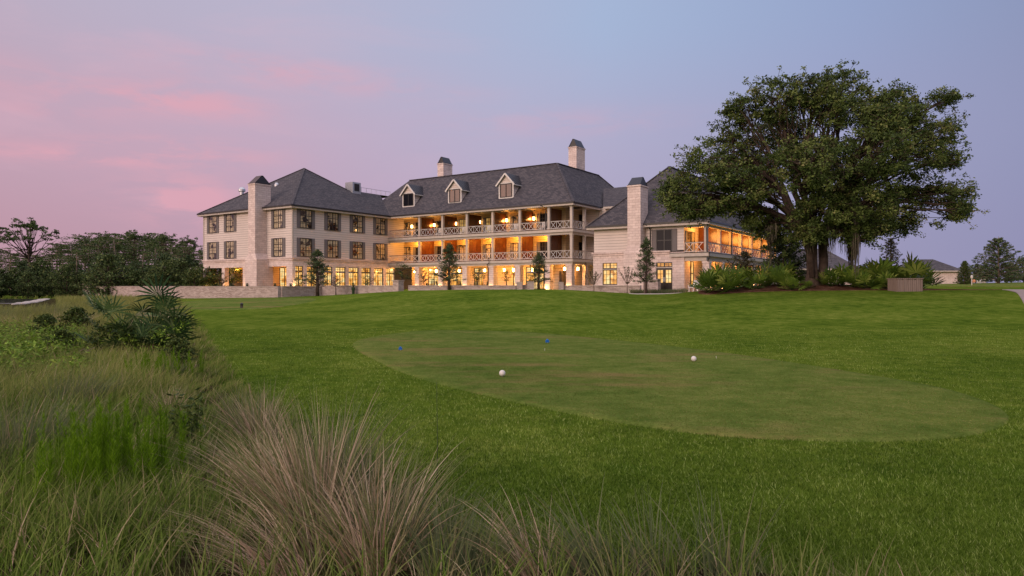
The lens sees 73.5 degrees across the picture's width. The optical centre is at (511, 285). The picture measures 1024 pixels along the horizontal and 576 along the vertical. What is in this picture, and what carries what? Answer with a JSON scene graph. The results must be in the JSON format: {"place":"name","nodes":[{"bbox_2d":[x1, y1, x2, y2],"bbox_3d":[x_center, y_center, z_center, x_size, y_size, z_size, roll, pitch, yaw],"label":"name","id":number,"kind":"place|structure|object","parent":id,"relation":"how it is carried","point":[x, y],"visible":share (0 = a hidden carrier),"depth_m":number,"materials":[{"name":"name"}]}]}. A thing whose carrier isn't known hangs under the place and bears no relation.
{"place":"outdoors","nodes":[
{"label":"outdoors","id":0,"kind":"place"},
{"bbox_2d":[0,294,213,341],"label":"meadow grass","id":1,"kind":"structure","parent":0,"point":[67,300],"depth_m":40.00,"materials":[{"name":"green plant"}]},
{"bbox_2d":[177,298,315,309],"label":"teeing ground","id":2,"kind":"structure","parent":0,"point":[234,304],"depth_m":52.79,"materials":[{"name":"green plant"}]},
{"bbox_2d":[0,298,1023,575],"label":"meadow ground","id":3,"kind":"structure","parent":0,"point":[183,567],"depth_m":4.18,"materials":[{"name":"green plant"}]},
{"bbox_2d":[0,317,93,377],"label":"weeds","id":4,"kind":"object","parent":3,"relation":"on","point":[25,346],"visible":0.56,"depth_m":14.76,"materials":[{"name":"green plant"}]},
{"bbox_2d":[27,313,70,333],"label":"leafy bush","id":5,"kind":"object","parent":3,"relation":"on","point":[50,319],"visible":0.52,"depth_m":20.59,"materials":[{"name":"green plant"}]},
{"bbox_2d":[37,327,80,351],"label":"leafy bush","id":6,"kind":"object","parent":3,"relation":"on","point":[64,334],"visible":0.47,"depth_m":16.01,"materials":[{"name":"green plant"}]},
{"bbox_2d":[0,387,134,465],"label":"grass clump","id":7,"kind":"object","parent":3,"relation":"on","point":[18,433],"visible":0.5,"depth_m":6.63,"materials":[{"name":"green plant"}]},
{"bbox_2d":[58,306,98,327],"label":"leafy bush","id":8,"kind":"object","parent":3,"relation":"on","point":[73,316],"visible":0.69,"depth_m":23.35,"materials":[{"name":"green plant"}]},
{"bbox_2d":[22,366,138,408],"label":"grass clump","id":9,"kind":"object","parent":3,"relation":"on","point":[84,390],"visible":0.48,"depth_m":9.35,"materials":[{"name":"green plant"}]},
{"bbox_2d":[0,475,173,566],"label":"grass clump","id":10,"kind":"object","parent":3,"relation":"on","point":[40,531],"visible":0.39,"depth_m":4.28,"materials":[{"name":"green plant"}]},
{"bbox_2d":[6,391,209,522],"bbox_3d":[-3.085,1.254,5.376,1.447,0.833,1.077,0,0,-42],"label":"feathery weed","id":11,"kind":"object","parent":3,"relation":"on","point":[99,447],"visible":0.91,"depth_m":5.26,"materials":[{"name":"green plant"}]},
{"bbox_2d":[21,460,233,559],"bbox_3d":[-2.394,1.451,4.570,1.263,0.506,1.356,0,0,37],"label":"grass clump","id":12,"kind":"object","parent":3,"relation":"on","point":[115,516],"visible":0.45,"depth_m":4.44,"materials":[{"name":"green plant"}]},
{"bbox_2d":[84,320,171,352],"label":"leafy shrub","id":13,"kind":"object","parent":3,"relation":"on","point":[97,337],"visible":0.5,"depth_m":15.81,"materials":[{"name":"green plant"}]},
{"bbox_2d":[71,317,192,355],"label":"leafy weed","id":14,"kind":"object","parent":3,"relation":"on","point":[158,334],"visible":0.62,"depth_m":15.82,"materials":[{"name":"green plant"}]},
{"bbox_2d":[0,317,292,415],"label":"yellow grass","id":15,"kind":"structure","parent":3,"relation":"on","point":[123,373],"depth_m":11.47,"materials":[{"name":"plant"}]},
{"bbox_2d":[124,345,204,378],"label":"feathery weed","id":16,"kind":"object","parent":3,"relation":"on","point":[147,360],"visible":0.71,"depth_m":12.10,"materials":[{"name":"green plant"}]},
{"bbox_2d":[138,384,197,416],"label":"grass clump","id":17,"kind":"object","parent":3,"relation":"on","point":[159,399],"visible":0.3,"depth_m":8.86,"materials":[{"name":"green plant"}]},
{"bbox_2d":[154,337,197,362],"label":"leafy bush","id":18,"kind":"object","parent":3,"relation":"on","point":[179,344],"visible":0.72,"depth_m":14.75,"materials":[{"name":"green plant"}]},
{"bbox_2d":[162,384,207,446],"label":"leafy weed","id":19,"kind":"object","parent":3,"relation":"on","point":[193,421],"visible":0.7,"depth_m":6.57,"materials":[{"name":"green plant"}]},
{"bbox_2d":[112,469,274,553],"bbox_3d":[-2.057,1.447,4.567,1.272,0.522,1.125,0,0,0],"label":"grass clump","id":20,"kind":"object","parent":3,"relation":"on","point":[222,515],"visible":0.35,"depth_m":4.47,"materials":[{"name":"green plant"}]},
{"bbox_2d":[138,423,292,489],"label":"grass clump","id":21,"kind":"object","parent":3,"relation":"on","point":[226,447],"visible":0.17,"depth_m":5.68,"materials":[{"name":"plant"}]},
{"bbox_2d":[124,474,325,575],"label":"grass clump","id":22,"kind":"object","parent":3,"relation":"on","point":[298,554],"visible":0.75,"depth_m":4.02,"materials":[{"name":"beige plant"}]},
{"bbox_2d":[121,407,363,522],"bbox_3d":[-1.838,1.273,5.147,1.537,0.867,1.602,0,0,0],"label":"grass clump","id":23,"kind":"object","parent":3,"relation":"on","point":[236,468],"visible":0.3,"depth_m":4.98,"materials":[{"name":"plant"}]},
{"bbox_2d":[200,381,291,430],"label":"grass clump","id":24,"kind":"object","parent":3,"relation":"on","point":[232,421],"visible":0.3,"depth_m":7.83,"materials":[{"name":"green plant"}]},
{"bbox_2d":[184,377,308,447],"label":"grass clump","id":25,"kind":"object","parent":3,"relation":"on","point":[245,423],"visible":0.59,"depth_m":7.07,"materials":[{"name":"plant"}]},
{"bbox_2d":[117,382,417,550],"bbox_3d":[-1.575,1.148,4.649,1.914,1.139,1.866,0,0,42],"label":"grass clump","id":26,"kind":"object","parent":3,"relation":"on","point":[318,457],"visible":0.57,"depth_m":4.44,"materials":[{"name":"plant"}]},
{"bbox_2d":[201,395,453,509],"bbox_3d":[-1.434,1.246,5.184,1.699,0.937,2.061,0,0,42],"label":"grass clump","id":27,"kind":"object","parent":3,"relation":"on","point":[366,446],"visible":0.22,"depth_m":5.19,"materials":[{"name":"plant"}]},
{"bbox_2d":[208,429,490,575],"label":"grass clump","id":28,"kind":"object","parent":3,"relation":"on","point":[346,543],"visible":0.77,"depth_m":4.06,"materials":[{"name":"beige plant"}]},
{"bbox_2d":[277,433,466,540],"bbox_3d":[-0.919,1.352,4.680,1.429,0.739,1.286,0,0,0],"label":"grass clump","id":29,"kind":"object","parent":3,"relation":"on","point":[373,480],"visible":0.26,"depth_m":4.65,"materials":[{"name":"plant"}]},
{"bbox_2d":[322,459,500,569],"bbox_3d":[-0.633,1.413,4.343,1.292,0.621,1.329,0,0,0],"label":"grass clump","id":30,"kind":"object","parent":3,"relation":"on","point":[433,532],"visible":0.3,"depth_m":4.20,"materials":[{"name":"plant"}]},
{"bbox_2d":[365,483,541,575],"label":"grass clump","id":31,"kind":"object","parent":3,"relation":"on","point":[464,553],"visible":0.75,"depth_m":3.95,"materials":[{"name":"plant"}]},
{"bbox_2d":[403,485,554,575],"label":"grass clump","id":32,"kind":"object","parent":3,"relation":"on","point":[520,549],"visible":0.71,"depth_m":3.96,"materials":[{"name":"green plant"}]},
{"bbox_2d":[0,405,974,575],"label":"dry grass","id":33,"kind":"structure","parent":3,"relation":"on","point":[366,566],"depth_m":4.00,"materials":[{"name":"green plant"}]},
{"bbox_2d":[485,473,615,575],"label":"grass clump","id":34,"kind":"object","parent":3,"relation":"on","point":[584,560],"visible":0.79,"depth_m":3.96,"materials":[{"name":"plant"}]},
{"bbox_2d":[541,477,687,575],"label":"grass clump","id":35,"kind":"object","parent":3,"relation":"on","point":[642,552],"visible":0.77,"depth_m":3.95,"materials":[{"name":"plant"}]},
{"bbox_2d":[644,473,789,575],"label":"grass clump","id":36,"kind":"object","parent":3,"relation":"on","point":[711,566],"visible":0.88,"depth_m":3.90,"materials":[{"name":"green plant"}]},
{"bbox_2d":[0,286,1023,575],"bbox_3d":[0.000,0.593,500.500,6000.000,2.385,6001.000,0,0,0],"label":"ground","id":37,"kind":"structure","parent":0,"point":[930,308],"depth_m":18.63,"materials":[{"name":"green plant"}]},
{"bbox_2d":[0,267,15,297],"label":"forest shrub","id":38,"kind":"object","parent":37,"relation":"on","point":[2,273],"visible":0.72,"depth_m":93.51,"materials":[{"name":"green plant"}]},
{"bbox_2d":[1,267,26,297],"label":"forest shrub","id":39,"kind":"object","parent":37,"relation":"on","point":[12,271],"visible":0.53,"depth_m":93.68,"materials":[{"name":"green plant"}]},
{"bbox_2d":[10,272,44,297],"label":"forest shrub","id":40,"kind":"object","parent":37,"relation":"on","point":[31,279],"visible":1,"depth_m":90.47,"materials":[{"name":"green plant"}]},
{"bbox_2d":[0,217,67,267],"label":"pine tree","id":41,"kind":"object","parent":37,"relation":"on","point":[32,225],"visible":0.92,"depth_m":103.82,"materials":[{"name":"green plant"}]},
{"bbox_2d":[11,257,57,297],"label":"forest shrub","id":42,"kind":"object","parent":37,"relation":"on","point":[43,267],"visible":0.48,"depth_m":94.69,"materials":[{"name":"green plant"}]},
{"bbox_2d":[36,273,65,297],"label":"forest shrub","id":43,"kind":"object","parent":37,"relation":"on","point":[45,293],"visible":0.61,"depth_m":93.04,"materials":[{"name":"green plant"}]},
{"bbox_2d":[44,263,83,295],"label":"forest shrub","id":44,"kind":"object","parent":37,"relation":"on","point":[66,270],"visible":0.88,"depth_m":91.52,"materials":[{"name":"green plant"}]},
{"bbox_2d":[64,249,91,295],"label":"pine tree","id":45,"kind":"object","parent":37,"relation":"on","point":[76,255],"visible":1,"depth_m":92.76,"materials":[{"name":"green plant"}]},
{"bbox_2d":[68,237,101,270],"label":"pine tree","id":46,"kind":"object","parent":37,"relation":"on","point":[86,241],"visible":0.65,"depth_m":107.25,"materials":[{"name":"green plant"}]},
{"bbox_2d":[78,251,134,296],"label":"forest shrub","id":47,"kind":"object","parent":37,"relation":"on","point":[110,274],"visible":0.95,"depth_m":87.53,"materials":[{"name":"green plant"}]},
{"bbox_2d":[90,231,124,262],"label":"pine tree","id":48,"kind":"object","parent":37,"relation":"on","point":[101,236],"visible":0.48,"depth_m":117.84,"materials":[{"name":"green plant"}]},
{"bbox_2d":[95,236,131,264],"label":"pine tree","id":49,"kind":"object","parent":37,"relation":"on","point":[109,247],"visible":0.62,"depth_m":112.21,"materials":[{"name":"green plant"}]},
{"bbox_2d":[116,230,154,260],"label":"pine tree","id":50,"kind":"object","parent":37,"relation":"on","point":[134,236],"visible":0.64,"depth_m":121.80,"materials":[{"name":"green plant"}]},
{"bbox_2d":[66,273,205,356],"bbox_3d":[-8.665,0.705,16.271,2.985,2.130,2.197,0,0,0],"label":"saw palmetto","id":51,"kind":"object","parent":37,"relation":"on","point":[166,316],"visible":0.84,"depth_m":15.94,"materials":[{"name":"green plant"}]},
{"bbox_2d":[135,266,173,285],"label":"forest shrub","id":52,"kind":"object","parent":37,"relation":"on","point":[147,274],"visible":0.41,"depth_m":88.42,"materials":[{"name":"green plant"}]},
{"bbox_2d":[140,252,176,283],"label":"forest shrub","id":53,"kind":"object","parent":37,"relation":"on","point":[162,257],"visible":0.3,"depth_m":93.67,"materials":[{"name":"green plant"}]},
{"bbox_2d":[144,232,188,261],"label":"pine tree","id":54,"kind":"object","parent":37,"relation":"on","point":[163,239],"visible":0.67,"depth_m":119.35,"materials":[{"name":"green plant"}]},
{"bbox_2d":[146,258,192,285],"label":"forest shrub","id":55,"kind":"object","parent":37,"relation":"on","point":[168,264],"visible":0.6,"depth_m":88.73,"materials":[{"name":"green plant"}]},
{"bbox_2d":[159,259,198,285],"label":"forest shrub","id":56,"kind":"object","parent":37,"relation":"on","point":[181,264],"visible":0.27,"depth_m":91.50,"materials":[{"name":"green plant"}]},
{"bbox_2d":[82,286,280,297],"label":"garden wall","id":57,"kind":"structure","parent":37,"relation":"on","point":[228,291],"depth_m":75.50,"materials":[{"name":"brick"}]},
{"bbox_2d":[170,235,202,259],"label":"pine tree","id":58,"kind":"object","parent":37,"relation":"on","point":[183,243],"visible":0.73,"depth_m":115.72,"materials":[{"name":"green plant"}]},
{"bbox_2d":[172,253,201,283],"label":"forest shrub","id":59,"kind":"object","parent":37,"relation":"on","point":[189,259],"visible":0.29,"depth_m":93.92,"materials":[{"name":"green plant"}]},
{"bbox_2d":[176,266,212,285],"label":"forest shrub","id":60,"kind":"object","parent":37,"relation":"on","point":[193,271],"visible":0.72,"depth_m":88.53,"materials":[{"name":"green plant"}]},
{"bbox_2d":[197,259,242,285],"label":"forest shrub","id":61,"kind":"object","parent":37,"relation":"on","point":[231,280],"visible":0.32,"depth_m":90.30,"materials":[{"name":"green plant"}]},
{"bbox_2d":[281,286,321,296],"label":"garden wall","id":62,"kind":"structure","parent":37,"relation":"on","point":[291,291],"depth_m":70.91,"materials":[{"name":"brick"}]},
{"bbox_2d":[301,248,332,295],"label":"young tree","id":63,"kind":"object","parent":37,"relation":"on","point":[316,263],"visible":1,"depth_m":68.34,"materials":[{"name":"green plant"}]},
{"bbox_2d":[320,280,404,295],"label":"garden wall","id":64,"kind":"structure","parent":37,"relation":"on","point":[397,285],"depth_m":69.81,"materials":[{"name":"brick"}]},
{"bbox_2d":[430,243,465,289],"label":"young tree","id":65,"kind":"object","parent":37,"relation":"on","point":[450,253],"visible":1,"depth_m":65.36,"materials":[{"name":"green plant"}]},
{"bbox_2d":[408,285,515,290],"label":"garden wall","id":66,"kind":"structure","parent":37,"relation":"on","point":[454,287],"depth_m":65.36,"materials":[{"name":"brick"}]},
{"bbox_2d":[197,139,776,291],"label":"hotel","id":67,"kind":"structure","parent":37,"relation":"on","point":[262,231],"depth_m":84.01,"materials":[{"name":"white paint"}]},
{"bbox_2d":[300,209,311,228],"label":"window","id":68,"kind":"structure","parent":67,"relation":"in","point":[305,215],"depth_m":82.14,"materials":[{"name":"brown glass"}]},
{"bbox_2d":[300,238,311,256],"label":"window","id":69,"kind":"structure","parent":67,"relation":"in","point":[305,243],"depth_m":82.06,"materials":[{"name":"brown glass"}]},
{"bbox_2d":[327,212,337,230],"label":"window","id":70,"kind":"structure","parent":67,"relation":"in","point":[332,218],"depth_m":85.45,"materials":[{"name":"brown glass"}]},
{"bbox_2d":[327,240,337,257],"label":"window","id":71,"kind":"structure","parent":67,"relation":"in","point":[332,245],"depth_m":85.45,"materials":[{"name":"glass"}]},
{"bbox_2d":[353,215,362,232],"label":"window","id":72,"kind":"structure","parent":67,"relation":"in","point":[357,220],"depth_m":88.88,"materials":[{"name":"black glass"}]},
{"bbox_2d":[353,241,362,258],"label":"window","id":73,"kind":"structure","parent":67,"relation":"in","point":[357,246],"depth_m":88.88,"materials":[{"name":"glass"}]},
{"bbox_2d":[500,183,511,197],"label":"dormer window","id":74,"kind":"structure","parent":67,"relation":"in","point":[505,189],"depth_m":83.74,"materials":[{"name":"white glass"}]},
{"bbox_2d":[603,269,616,284],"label":"lit window","id":75,"kind":"structure","parent":67,"relation":"in","point":[609,276],"depth_m":68.75,"materials":[{"name":"yellow glass"}]},
{"bbox_2d":[656,229,671,250],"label":"window","id":76,"kind":"structure","parent":67,"relation":"in","point":[663,236],"depth_m":65.53,"materials":[{"name":"grey glass"}]},
{"bbox_2d":[526,252,551,289],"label":"young tree","id":77,"kind":"object","parent":37,"relation":"on","point":[538,272],"visible":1,"depth_m":66.35,"materials":[{"name":"green plant"}]},
{"bbox_2d":[564,285,640,292],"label":"garden wall","id":78,"kind":"structure","parent":37,"relation":"on","point":[613,288],"depth_m":64.17,"materials":[{"name":"brick"}]},
{"bbox_2d":[632,237,660,293],"bbox_3d":[11.427,-1.687,58.695,2.281,5.082,2.252,0,0,25],"label":"young tree","id":79,"kind":"object","parent":37,"relation":"on","point":[647,252],"visible":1,"depth_m":58.69,"materials":[{"name":"green plant"}]},
{"bbox_2d":[764,249,854,284],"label":"house","id":80,"kind":"structure","parent":37,"relation":"on","point":[836,260],"depth_m":97.59,"materials":[{"name":"paint"}]},
{"bbox_2d":[698,283,1001,294],"bbox_3d":[22.792,0.218,49.945,20.444,0.797,12.170,0,0,0],"label":"mulch bed","id":81,"kind":"object","parent":37,"relation":"on","point":[774,287],"visible":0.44,"depth_m":45.26,"materials":[{"name":"brown soil"}]},
{"bbox_2d":[689,269,723,293],"bbox_3d":[13.368,-0.333,46.135,2.920,1.739,2.654,0,0,-44],"label":"palmetto","id":82,"kind":"object","parent":81,"relation":"on","point":[705,278],"visible":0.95,"depth_m":45.69,"materials":[{"name":"green plant"}]},
{"bbox_2d":[689,261,729,290],"bbox_3d":[14.261,-0.672,48.010,3.366,2.073,3.359,0,0,-7],"label":"palmetto","id":83,"kind":"object","parent":81,"relation":"on","point":[717,267],"visible":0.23,"depth_m":48.00,"materials":[{"name":"green plant"}]},
{"bbox_2d":[707,267,747,293],"bbox_3d":[13.962,-0.333,45.547,2.694,1.881,2.754,0,0,-40],"label":"palmetto","id":84,"kind":"object","parent":81,"relation":"on","point":[725,281],"visible":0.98,"depth_m":45.18,"materials":[{"name":"green plant"}]},
{"bbox_2d":[725,263,750,288],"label":"palmetto","id":85,"kind":"object","parent":81,"relation":"on","point":[739,274],"visible":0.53,"depth_m":46.74,"materials":[{"name":"green plant"}]},
{"bbox_2d":[727,251,759,286],"bbox_3d":[18.210,-1.103,54.045,2.551,3.340,2.336,0,0,21],"label":"ornamental tree","id":86,"kind":"object","parent":81,"relation":"on","point":[745,258],"visible":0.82,"depth_m":53.82,"materials":[{"name":"green plant"}]},
{"bbox_2d":[741,271,771,288],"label":"palmetto","id":87,"kind":"object","parent":81,"relation":"on","point":[760,279],"visible":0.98,"depth_m":45.78,"materials":[{"name":"green plant"}]},
{"bbox_2d":[757,235,805,283],"bbox_3d":[20.755,-1.871,51.889,4.236,4.302,4.770,0,0,0],"label":"magnolia","id":88,"kind":"object","parent":81,"relation":"on","point":[794,257],"visible":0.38,"depth_m":51.67,"materials":[{"name":"green plant"}]},
{"bbox_2d":[765,264,798,286],"bbox_3d":[18.168,-0.737,46.481,2.504,1.684,2.158,0,0,8],"label":"palmetto","id":89,"kind":"object","parent":81,"relation":"on","point":[779,273],"visible":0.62,"depth_m":46.24,"materials":[{"name":"green plant"}]},
{"bbox_2d":[777,259,804,282],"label":"palmetto","id":90,"kind":"object","parent":81,"relation":"on","point":[790,269],"visible":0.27,"depth_m":49.66,"materials":[{"name":"green plant"}]},
{"bbox_2d":[777,275,805,289],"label":"palmetto","id":91,"kind":"object","parent":81,"relation":"on","point":[793,282],"visible":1,"depth_m":44.50,"materials":[{"name":"green plant"}]},
{"bbox_2d":[650,58,990,285],"bbox_3d":[20.997,-7.487,46.461,22.743,15.760,15.096,0,0,0],"label":"live oak","id":92,"kind":"object","parent":81,"relation":"on","point":[815,164],"visible":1,"depth_m":45.03,"materials":[{"name":"green plant"}]},
{"bbox_2d":[814,267,846,285],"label":"palmetto","id":93,"kind":"object","parent":81,"relation":"on","point":[830,275],"visible":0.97,"depth_m":45.73,"materials":[{"name":"green plant"}]},
{"bbox_2d":[835,266,869,287],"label":"palmetto","id":94,"kind":"object","parent":81,"relation":"on","point":[848,273],"visible":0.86,"depth_m":45.17,"materials":[{"name":"green plant"}]},
{"bbox_2d":[847,269,884,289],"bbox_3d":[22.860,-0.391,44.612,2.248,1.408,2.200,0,0,-39],"label":"palmetto","id":95,"kind":"object","parent":81,"relation":"on","point":[865,278],"visible":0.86,"depth_m":44.55,"materials":[{"name":"green plant"}]},
{"bbox_2d":[859,257,906,281],"bbox_3d":[24.613,-0.954,46.675,3.960,2.162,3.600,0,0,18],"label":"palmetto","id":96,"kind":"object","parent":81,"relation":"on","point":[881,266],"visible":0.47,"depth_m":45.94,"materials":[{"name":"green plant"}]},
{"bbox_2d":[870,270,897,288],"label":"palmetto","id":97,"kind":"object","parent":81,"relation":"on","point":[883,278],"visible":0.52,"depth_m":44.56,"materials":[{"name":"green plant"}]},
{"bbox_2d":[891,251,942,284],"bbox_3d":[27.016,-1.089,46.091,3.697,2.645,4.291,0,0,10],"label":"palmetto","id":98,"kind":"object","parent":81,"relation":"on","point":[918,267],"visible":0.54,"depth_m":45.34,"materials":[{"name":"green plant"}]},
{"bbox_2d":[879,238,903,266],"bbox_3d":[30.920,-1.756,56.058,2.886,4.512,2.809,0,0,-22],"label":"cypress tree","id":99,"kind":"object","parent":37,"relation":"on","point":[890,242],"visible":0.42,"depth_m":55.90,"materials":[{"name":"green plant"}]},
{"bbox_2d":[887,278,923,291],"bbox_3d":[24.743,-0.042,43.200,1.724,0.853,1.080,0,0,-4],"label":"wooden box","id":100,"kind":"object","parent":37,"relation":"on","point":[904,284],"visible":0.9,"depth_m":42.71,"materials":[{"name":"brown wood"}]},
{"bbox_2d":[900,259,962,283],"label":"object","id":101,"kind":"structure","parent":37,"relation":"on","point":[949,274],"depth_m":118.46,"materials":[{"name":"paint"}]},
{"bbox_2d":[953,260,973,283],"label":"cypress tree","id":102,"kind":"object","parent":37,"relation":"on","point":[964,273],"visible":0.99,"depth_m":87.82,"materials":[{"name":"green plant"}]},
{"bbox_2d":[963,237,1023,282],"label":"cypress tree","id":103,"kind":"object","parent":37,"relation":"on","point":[996,266],"visible":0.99,"depth_m":91.52,"materials":[{"name":"green plant"}]},
{"bbox_2d":[0,0,1023,282],"label":"sky","id":104,"kind":"structure","parent":0,"point":[117,116],"materials":[{"name":"purple"}]},
{"bbox_2d":[630,288,688,292],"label":"lavender","id":105,"kind":"object","parent":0,"point":[663,290],"visible":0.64,"depth_m":59.77,"materials":[{"name":"plant"}]},
{"bbox_2d":[353,330,1008,441],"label":"teeing ground","id":106,"kind":"structure","parent":0,"point":[381,343],"depth_m":11.34,"materials":[{"name":"green plant"}]},
{"bbox_2d":[924,282,1023,286],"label":"putting green","id":107,"kind":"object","parent":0,"point":[1014,284],"visible":0.84,"depth_m":78.80,"materials":[{"name":"green plant"}]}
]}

